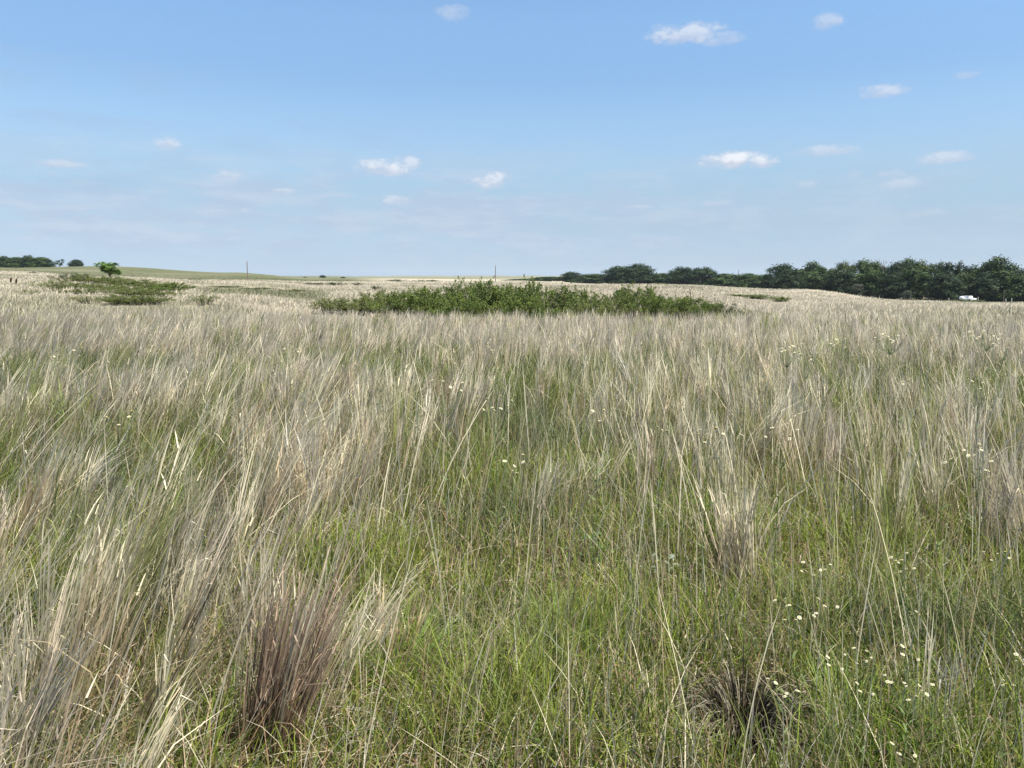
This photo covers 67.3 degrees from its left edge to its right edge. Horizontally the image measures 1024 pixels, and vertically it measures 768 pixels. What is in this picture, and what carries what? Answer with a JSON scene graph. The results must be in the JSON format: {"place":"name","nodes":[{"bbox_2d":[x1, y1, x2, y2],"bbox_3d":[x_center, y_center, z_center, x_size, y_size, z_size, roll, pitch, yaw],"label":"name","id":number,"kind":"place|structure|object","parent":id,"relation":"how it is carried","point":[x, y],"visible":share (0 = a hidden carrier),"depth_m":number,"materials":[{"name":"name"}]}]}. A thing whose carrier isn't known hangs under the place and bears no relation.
{"place":"outdoors","nodes":[
{"label":"outdoors","id":0,"kind":"place"},
{"bbox_2d":[66,294,102,303],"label":"thicket shrub","id":1,"kind":"object","parent":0,"point":[82,300],"visible":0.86,"depth_m":37.62,"materials":[{"name":"green plant"}]},
{"bbox_2d":[0,302,1023,767],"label":"dry grass","id":2,"kind":"structure","parent":0,"point":[762,332],"depth_m":5.00,"materials":[{"name":"plant"}]},
{"bbox_2d":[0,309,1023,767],"bbox_3d":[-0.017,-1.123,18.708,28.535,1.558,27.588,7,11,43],"label":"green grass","id":3,"kind":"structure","parent":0,"point":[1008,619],"depth_m":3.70,"materials":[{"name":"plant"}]},
{"bbox_2d":[0,266,1023,767],"bbox_3d":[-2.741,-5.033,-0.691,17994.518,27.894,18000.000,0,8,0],"label":"ground","id":4,"kind":"structure","parent":0,"point":[154,272],"depth_m":69.94,"materials":[{"name":"soil"}]},
{"bbox_2d":[1,257,21,267],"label":"broadleaf tree","id":5,"kind":"object","parent":4,"relation":"on","point":[8,263],"visible":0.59,"depth_m":454.72,"materials":[{"name":"green plant"}]},
{"bbox_2d":[22,257,57,267],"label":"broadleaf tree","id":6,"kind":"object","parent":4,"relation":"on","point":[40,262],"visible":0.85,"depth_m":446.72,"materials":[{"name":"green plant"}]},
{"bbox_2d":[26,277,70,290],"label":"thicket shrub","id":7,"kind":"object","parent":4,"relation":"on","point":[53,285],"visible":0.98,"depth_m":49.65,"materials":[{"name":"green plant"}]},
{"bbox_2d":[12,436,134,542],"bbox_3d":[-2.721,0.660,4.720,0.958,0.736,0.960,-5,9,-31],"label":"grass clump","id":8,"kind":"object","parent":4,"relation":"on","point":[53,490],"visible":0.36,"depth_m":4.76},
{"bbox_2d":[63,274,106,282],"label":"thicket shrub","id":9,"kind":"object","parent":4,"relation":"on","point":[83,278],"visible":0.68,"depth_m":70.65,"materials":[{"name":"green plant"}]},
{"bbox_2d":[64,287,106,293],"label":"thicket shrub","id":10,"kind":"object","parent":4,"relation":"on","point":[90,290],"visible":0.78,"depth_m":46.53,"materials":[{"name":"green plant"}]},
{"bbox_2d":[84,276,129,283],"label":"thicket shrub","id":11,"kind":"object","parent":4,"relation":"on","point":[95,280],"visible":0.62,"depth_m":67.16,"materials":[{"name":"green plant"}]},
{"bbox_2d":[93,261,121,276],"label":"broadleaf tree","id":12,"kind":"object","parent":4,"relation":"on","point":[107,268],"visible":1,"depth_m":118.25,"materials":[{"name":"green plant"}]},
{"bbox_2d":[93,294,135,304],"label":"thicket shrub","id":13,"kind":"object","parent":4,"relation":"on","point":[117,300],"visible":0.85,"depth_m":37.36,"materials":[{"name":"green plant"}]},
{"bbox_2d":[101,410,132,545],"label":"grass stalk","id":14,"kind":"object","parent":4,"relation":"on","point":[121,455],"visible":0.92,"depth_m":4.10,"materials":[{"name":"green plant"}]},
{"bbox_2d":[97,278,157,285],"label":"thicket shrub","id":15,"kind":"object","parent":4,"relation":"on","point":[120,282],"visible":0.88,"depth_m":62.77,"materials":[{"name":"green plant"}]},
{"bbox_2d":[110,288,148,295],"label":"thicket shrub","id":16,"kind":"object","parent":4,"relation":"on","point":[129,292],"visible":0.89,"depth_m":45.25,"materials":[{"name":"green plant"}]},
{"bbox_2d":[120,294,177,304],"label":"thicket shrub","id":17,"kind":"object","parent":4,"relation":"on","point":[147,299],"visible":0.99,"depth_m":37.56,"materials":[{"name":"green plant"}]},
{"bbox_2d":[137,288,180,295],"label":"thicket shrub","id":18,"kind":"object","parent":4,"relation":"on","point":[154,292],"visible":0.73,"depth_m":45.34,"materials":[{"name":"green plant"}]},
{"bbox_2d":[152,281,197,292],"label":"thicket shrub","id":19,"kind":"object","parent":4,"relation":"on","point":[173,287],"visible":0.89,"depth_m":55.64,"materials":[{"name":"green plant"}]},
{"bbox_2d":[188,292,220,304],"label":"thicket shrub","id":20,"kind":"object","parent":4,"relation":"on","point":[207,299],"visible":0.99,"depth_m":37.73,"materials":[{"name":"green plant"}]},
{"bbox_2d":[132,521,449,767],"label":"grass clump","id":21,"kind":"object","parent":4,"relation":"on","point":[270,661],"visible":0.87,"depth_m":2.59,"materials":[{"name":"plant"}]},
{"bbox_2d":[289,422,361,519],"bbox_3d":[-1.281,0.579,5.193,0.584,0.731,0.676,-2,8,-11],"label":"grass clump","id":22,"kind":"object","parent":4,"relation":"on","point":[330,470],"visible":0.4,"depth_m":5.09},
{"bbox_2d":[308,297,352,313],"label":"thicket shrub","id":23,"kind":"object","parent":4,"relation":"on","point":[324,305],"visible":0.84,"depth_m":39.45,"materials":[{"name":"green plant"}]},
{"bbox_2d":[329,295,385,315],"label":"thicket shrub","id":24,"kind":"object","parent":4,"relation":"on","point":[359,306],"visible":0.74,"depth_m":39.48,"materials":[{"name":"green plant"}]},
{"bbox_2d":[287,543,443,705],"bbox_3d":[-0.561,0.960,3.167,0.893,0.611,0.574,-5,10,-35],"label":"grass clump","id":25,"kind":"object","parent":4,"relation":"on","point":[378,626],"visible":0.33,"depth_m":3.06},
{"bbox_2d":[356,287,390,312],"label":"thicket shrub","id":26,"kind":"object","parent":4,"relation":"on","point":[361,294],"visible":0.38,"depth_m":41.54,"materials":[{"name":"green plant"}]},
{"bbox_2d":[339,562,438,691],"bbox_3d":[-0.498,1.004,3.173,0.481,0.509,0.510,3,8,20],"label":"grass clump","id":27,"kind":"object","parent":4,"relation":"on","point":[396,631],"visible":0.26,"depth_m":3.22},
{"bbox_2d":[365,362,426,413],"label":"grass clump","id":28,"kind":"object","parent":4,"relation":"on","point":[402,379],"visible":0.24,"depth_m":8.55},
{"bbox_2d":[365,288,432,318],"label":"thicket shrub","id":29,"kind":"object","parent":4,"relation":"on","point":[395,299],"visible":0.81,"depth_m":37.51,"materials":[{"name":"green plant"}]},
{"bbox_2d":[324,582,485,699],"bbox_3d":[-0.427,1.066,3.133,0.714,0.370,0.680,0,8,0],"label":"grass clump","id":30,"kind":"object","parent":4,"relation":"on","point":[382,659],"visible":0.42,"depth_m":3.15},
{"bbox_2d":[402,285,445,317],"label":"thicket shrub","id":31,"kind":"object","parent":4,"relation":"on","point":[424,291],"visible":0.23,"depth_m":40.58,"materials":[{"name":"green plant"}]},
{"bbox_2d":[416,285,463,318],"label":"thicket shrub","id":32,"kind":"object","parent":4,"relation":"on","point":[436,302],"visible":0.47,"depth_m":37.69,"materials":[{"name":"green plant"}]},
{"bbox_2d":[431,379,463,521],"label":"white wildflower","id":33,"kind":"object","parent":4,"relation":"on","point":[447,415],"visible":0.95,"depth_m":4.73,"materials":[{"name":"green plant"}]},
{"bbox_2d":[425,292,498,319],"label":"thicket shrub","id":34,"kind":"object","parent":4,"relation":"on","point":[476,307],"visible":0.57,"depth_m":34.40,"materials":[{"name":"green plant"}]},
{"bbox_2d":[444,276,488,319],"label":"thicket shrub","id":35,"kind":"object","parent":4,"relation":"on","point":[464,290],"visible":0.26,"depth_m":40.64,"materials":[{"name":"green plant"}]},
{"bbox_2d":[448,275,513,318],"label":"thicket shrub","id":36,"kind":"object","parent":4,"relation":"on","point":[481,293],"visible":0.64,"depth_m":37.25,"materials":[{"name":"green plant"}]},
{"bbox_2d":[476,395,515,569],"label":"white wildflower","id":37,"kind":"object","parent":4,"relation":"on","point":[496,460],"visible":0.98,"depth_m":4.22,"materials":[{"name":"green plant"}]},
{"bbox_2d":[498,454,524,621],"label":"white wildflower","id":38,"kind":"object","parent":4,"relation":"on","point":[504,461],"visible":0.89,"depth_m":3.58,"materials":[{"name":"green plant"}]},
{"bbox_2d":[0,270,1023,326],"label":"pasture grass","id":39,"kind":"structure","parent":4,"relation":"on","point":[835,305],"depth_m":51.30,"materials":[{"name":"plant"}]},
{"bbox_2d":[488,287,563,319],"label":"thicket shrub","id":40,"kind":"object","parent":4,"relation":"on","point":[511,305],"visible":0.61,"depth_m":34.59,"materials":[{"name":"green plant"}]},
{"bbox_2d":[512,274,555,315],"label":"thicket shrub","id":41,"kind":"object","parent":4,"relation":"on","point":[538,289],"visible":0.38,"depth_m":39.42,"materials":[{"name":"green plant"}]},
{"bbox_2d":[524,282,584,319],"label":"thicket shrub","id":42,"kind":"object","parent":4,"relation":"on","point":[566,297],"visible":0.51,"depth_m":37.61,"materials":[{"name":"green plant"}]},
{"bbox_2d":[511,441,627,536],"bbox_3d":[0.244,0.659,4.907,0.657,0.637,0.815,-5,10,-35],"label":"grass clump","id":43,"kind":"object","parent":4,"relation":"on","point":[546,483],"visible":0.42,"depth_m":4.92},
{"bbox_2d":[558,271,581,282],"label":"broadleaf tree","id":44,"kind":"object","parent":4,"relation":"on","point":[568,276],"visible":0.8,"depth_m":472.07,"materials":[{"name":"green plant"}]},
{"bbox_2d":[500,578,644,653],"bbox_3d":[0.285,1.058,3.456,0.626,0.326,0.678,7,10,40],"label":"grass clump","id":45,"kind":"object","parent":4,"relation":"on","point":[557,611],"visible":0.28,"depth_m":3.47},
{"bbox_2d":[555,288,601,309],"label":"thicket shrub","id":46,"kind":"object","parent":4,"relation":"on","point":[583,294],"visible":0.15,"depth_m":39.66,"materials":[{"name":"green plant"}]},
{"bbox_2d":[553,293,615,321],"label":"thicket shrub","id":47,"kind":"object","parent":4,"relation":"on","point":[581,308],"visible":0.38,"depth_m":34.71,"materials":[{"name":"green plant"}]},
{"bbox_2d":[571,274,607,283],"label":"broadleaf tree","id":48,"kind":"object","parent":4,"relation":"on","point":[592,279],"visible":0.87,"depth_m":460.27,"materials":[{"name":"green plant"}]},
{"bbox_2d":[566,529,617,575],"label":"leafy plant","id":49,"kind":"object","parent":4,"relation":"on","point":[602,546],"visible":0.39,"depth_m":4.24,"materials":[{"name":"green plant"}]},
{"bbox_2d":[586,404,611,571],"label":"white wildflower","id":50,"kind":"object","parent":4,"relation":"on","point":[596,444],"visible":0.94,"depth_m":4.19,"materials":[{"name":"green plant"}]},
{"bbox_2d":[564,428,638,509],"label":"grass clump","id":51,"kind":"object","parent":4,"relation":"on","point":[599,464],"visible":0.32,"depth_m":5.44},
{"bbox_2d":[581,292,632,319],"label":"thicket shrub","id":52,"kind":"object","parent":4,"relation":"on","point":[610,309],"visible":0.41,"depth_m":37.54,"materials":[{"name":"green plant"}]},
{"bbox_2d":[598,265,639,283],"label":"broadleaf tree","id":53,"kind":"object","parent":4,"relation":"on","point":[615,274],"visible":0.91,"depth_m":410.80,"materials":[{"name":"green plant"}]},
{"bbox_2d":[609,280,656,318],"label":"thicket shrub","id":54,"kind":"object","parent":4,"relation":"on","point":[626,293],"visible":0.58,"depth_m":40.71,"materials":[{"name":"green plant"}]},
{"bbox_2d":[623,263,656,283],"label":"broadleaf tree","id":55,"kind":"object","parent":4,"relation":"on","point":[643,271],"visible":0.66,"depth_m":413.72,"materials":[{"name":"green plant"}]},
{"bbox_2d":[628,290,686,320],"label":"thicket shrub","id":56,"kind":"object","parent":4,"relation":"on","point":[659,303],"visible":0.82,"depth_m":38.45,"materials":[{"name":"green plant"}]},
{"bbox_2d":[648,273,668,283],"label":"broadleaf tree","id":57,"kind":"object","parent":4,"relation":"on","point":[659,278],"visible":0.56,"depth_m":411.53,"materials":[{"name":"green plant"}]},
{"bbox_2d":[649,426,667,587],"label":"white wildflower","id":58,"kind":"object","parent":4,"relation":"on","point":[659,489],"visible":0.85,"depth_m":3.94,"materials":[{"name":"green plant"}]},
{"bbox_2d":[634,552,692,593],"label":"leafy plant","id":59,"kind":"object","parent":4,"relation":"on","point":[671,556],"visible":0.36,"depth_m":4.08,"materials":[{"name":"green plant"}]},
{"bbox_2d":[662,266,700,284],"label":"broadleaf tree","id":60,"kind":"object","parent":4,"relation":"on","point":[677,276],"visible":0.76,"depth_m":392.46,"materials":[{"name":"green plant"}]},
{"bbox_2d":[670,294,710,320],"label":"thicket shrub","id":61,"kind":"object","parent":4,"relation":"on","point":[686,299],"visible":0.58,"depth_m":39.62,"materials":[{"name":"green plant"}]},
{"bbox_2d":[680,266,718,284],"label":"broadleaf tree","id":62,"kind":"object","parent":4,"relation":"on","point":[708,272],"visible":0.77,"depth_m":387.81,"materials":[{"name":"green plant"}]},
{"bbox_2d":[684,298,727,319],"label":"thicket shrub","id":63,"kind":"object","parent":4,"relation":"on","point":[705,309],"visible":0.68,"depth_m":37.74,"materials":[{"name":"green plant"}]},
{"bbox_2d":[694,427,723,597],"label":"white wildflower","id":64,"kind":"object","parent":4,"relation":"on","point":[706,483],"visible":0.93,"depth_m":3.85,"materials":[{"name":"green plant"}]},
{"bbox_2d":[704,273,737,286],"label":"broadleaf tree","id":65,"kind":"object","parent":4,"relation":"on","point":[722,280],"visible":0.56,"depth_m":381.29,"materials":[{"name":"green plant"}]},
{"bbox_2d":[648,455,804,596],"bbox_3d":[1.187,0.739,4.176,0.906,0.773,0.725,0,8,0],"label":"grass clump","id":66,"kind":"object","parent":4,"relation":"on","point":[744,526],"visible":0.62,"depth_m":4.06,"materials":[{"name":"plant"}]},
{"bbox_2d":[711,301,743,318],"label":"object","id":67,"kind":"object","parent":4,"relation":"on","point":[729,310],"visible":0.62,"depth_m":36.72,"materials":[{"name":"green plant"}]},
{"bbox_2d":[726,273,758,287],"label":"broadleaf tree","id":68,"kind":"object","parent":4,"relation":"on","point":[742,280],"visible":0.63,"depth_m":372.69,"materials":[{"name":"green plant"}]},
{"bbox_2d":[649,631,856,767],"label":"grass clump","id":69,"kind":"object","parent":4,"relation":"on","point":[721,706],"visible":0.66,"depth_m":2.71,"materials":[{"name":"plant"}]},
{"bbox_2d":[748,274,774,288],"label":"broadleaf tree","id":70,"kind":"object","parent":4,"relation":"on","point":[757,283],"visible":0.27,"depth_m":364.41,"materials":[{"name":"green plant"}]},
{"bbox_2d":[761,262,798,288],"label":"broadleaf tree","id":71,"kind":"object","parent":4,"relation":"on","point":[778,269],"visible":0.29,"depth_m":325.71,"materials":[{"name":"green plant"}]},
{"bbox_2d":[764,427,797,600],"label":"white wildflower","id":72,"kind":"object","parent":4,"relation":"on","point":[789,436],"visible":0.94,"depth_m":3.81,"materials":[{"name":"green plant"}]},
{"bbox_2d":[767,678,804,767],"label":"white wildflower","id":73,"kind":"object","parent":4,"relation":"on","point":[775,682],"visible":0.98,"depth_m":2.33,"materials":[{"name":"green plant"}]},
{"bbox_2d":[769,269,804,288],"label":"broadleaf tree","id":74,"kind":"object","parent":4,"relation":"on","point":[789,279],"visible":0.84,"depth_m":294.43,"materials":[{"name":"green plant"}]},
{"bbox_2d":[777,342,802,420],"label":"white wildflower","id":75,"kind":"object","parent":4,"relation":"on","point":[788,363],"visible":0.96,"depth_m":7.32,"materials":[{"name":"green plant"}]},
{"bbox_2d":[773,598,817,745],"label":"white wildflower","id":76,"kind":"object","parent":4,"relation":"on","point":[799,618],"visible":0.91,"depth_m":2.67,"materials":[{"name":"green plant"}]},
{"bbox_2d":[795,270,829,290],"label":"broadleaf tree","id":77,"kind":"object","parent":4,"relation":"on","point":[812,280],"visible":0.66,"depth_m":280.67,"materials":[{"name":"green plant"}]},
{"bbox_2d":[801,260,829,287],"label":"broadleaf tree","id":78,"kind":"object","parent":4,"relation":"on","point":[814,267],"visible":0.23,"depth_m":295.93,"materials":[{"name":"green plant"}]},
{"bbox_2d":[800,560,830,687],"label":"white wildflower","id":79,"kind":"object","parent":4,"relation":"on","point":[803,562],"visible":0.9,"depth_m":3.03,"materials":[{"name":"green plant"}]},
{"bbox_2d":[815,598,838,727],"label":"white wildflower","id":80,"kind":"object","parent":4,"relation":"on","point":[825,606],"visible":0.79,"depth_m":2.71,"materials":[{"name":"green plant"}]},
{"bbox_2d":[818,268,859,294],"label":"broadleaf tree","id":81,"kind":"object","parent":4,"relation":"on","point":[837,282],"visible":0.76,"depth_m":270.10,"materials":[{"name":"green plant"}]},
{"bbox_2d":[835,259,857,282],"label":"broadleaf tree","id":82,"kind":"object","parent":4,"relation":"on","point":[843,266],"visible":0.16,"depth_m":284.93,"materials":[{"name":"green plant"}]},
{"bbox_2d":[847,257,881,295],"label":"broadleaf tree","id":83,"kind":"object","parent":4,"relation":"on","point":[861,266],"visible":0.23,"depth_m":276.56,"materials":[{"name":"green plant"}]},
{"bbox_2d":[846,268,887,297],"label":"broadleaf tree","id":84,"kind":"object","parent":4,"relation":"on","point":[868,279],"visible":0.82,"depth_m":256.35,"materials":[{"name":"green plant"}]},
{"bbox_2d":[755,641,982,767],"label":"grass clump","id":85,"kind":"object","parent":4,"relation":"on","point":[890,711],"visible":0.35,"depth_m":2.59,"materials":[{"name":"plant"}]},
{"bbox_2d":[874,332,907,409],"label":"white wildflower","id":86,"kind":"object","parent":4,"relation":"on","point":[889,347],"visible":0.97,"depth_m":8.29,"materials":[{"name":"green plant"}]},
{"bbox_2d":[872,271,915,298],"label":"broadleaf tree","id":87,"kind":"object","parent":4,"relation":"on","point":[895,283],"visible":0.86,"depth_m":250.52,"materials":[{"name":"green plant"}]},
{"bbox_2d":[880,260,911,298],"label":"broadleaf tree","id":88,"kind":"object","parent":4,"relation":"on","point":[898,266],"visible":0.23,"depth_m":265.46,"materials":[{"name":"green plant"}]},
{"bbox_2d":[894,644,919,751],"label":"white wildflower","id":89,"kind":"object","parent":4,"relation":"on","point":[906,724],"visible":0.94,"depth_m":2.45,"materials":[{"name":"green plant"}]},
{"bbox_2d":[890,548,924,653],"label":"white wildflower","id":90,"kind":"object","parent":4,"relation":"on","point":[891,557],"visible":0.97,"depth_m":3.14,"materials":[{"name":"green plant"}]},
{"bbox_2d":[883,674,934,767],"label":"white wildflower","id":91,"kind":"object","parent":4,"relation":"on","point":[911,712],"visible":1,"depth_m":2.32,"materials":[{"name":"green plant"}]},
{"bbox_2d":[897,266,933,299],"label":"broadleaf tree","id":92,"kind":"object","parent":4,"relation":"on","point":[919,277],"visible":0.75,"depth_m":246.33,"materials":[{"name":"green plant"}]},
{"bbox_2d":[847,562,989,767],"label":"grass clump","id":93,"kind":"object","parent":4,"relation":"on","point":[929,665],"visible":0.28,"depth_m":2.60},
{"bbox_2d":[909,259,937,298],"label":"broadleaf tree","id":94,"kind":"object","parent":4,"relation":"on","point":[923,266],"visible":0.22,"depth_m":260.23,"materials":[{"name":"green plant"}]},
{"bbox_2d":[931,457,953,590],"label":"white wildflower","id":95,"kind":"object","parent":4,"relation":"on","point":[945,462],"visible":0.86,"depth_m":3.75,"materials":[{"name":"green plant"}]},
{"bbox_2d":[920,271,967,300],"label":"broadleaf tree","id":96,"kind":"object","parent":4,"relation":"on","point":[938,283],"visible":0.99,"depth_m":236.59,"materials":[{"name":"green plant"}]},
{"bbox_2d":[939,260,966,286],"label":"broadleaf tree","id":97,"kind":"object","parent":4,"relation":"on","point":[957,269],"visible":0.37,"depth_m":250.97,"materials":[{"name":"green plant"}]},
{"bbox_2d":[947,271,983,299],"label":"broadleaf tree","id":98,"kind":"object","parent":4,"relation":"on","point":[966,277],"visible":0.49,"depth_m":239.34,"materials":[{"name":"green plant"}]},
{"bbox_2d":[963,443,994,580],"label":"white wildflower","id":99,"kind":"object","parent":4,"relation":"on","point":[968,455],"visible":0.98,"depth_m":3.89,"materials":[{"name":"green plant"}]},
{"bbox_2d":[965,377,993,492],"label":"white wildflower","id":100,"kind":"object","parent":4,"relation":"on","point":[978,406],"visible":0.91,"depth_m":5.46,"materials":[{"name":"green plant"}]},
{"bbox_2d":[961,271,1004,301],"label":"broadleaf tree","id":101,"kind":"object","parent":4,"relation":"on","point":[982,282],"visible":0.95,"depth_m":235.49,"materials":[{"name":"green plant"}]},
{"bbox_2d":[978,254,1021,292],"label":"broadleaf tree","id":102,"kind":"object","parent":4,"relation":"on","point":[998,263],"visible":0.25,"depth_m":240.84,"materials":[{"name":"green plant"}]},
{"bbox_2d":[987,269,1023,301],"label":"broadleaf tree","id":103,"kind":"object","parent":4,"relation":"on","point":[1010,284],"visible":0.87,"depth_m":233.81,"materials":[{"name":"green plant"}]},
{"bbox_2d":[997,268,1023,301],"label":"broadleaf tree","id":104,"kind":"object","parent":4,"relation":"on","point":[1017,271],"visible":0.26,"depth_m":236.11,"materials":[{"name":"green plant"}]},
{"bbox_2d":[0,0,1023,276],"label":"sky","id":105,"kind":"structure","parent":0,"point":[354,138],"materials":[{"name":"blue"}]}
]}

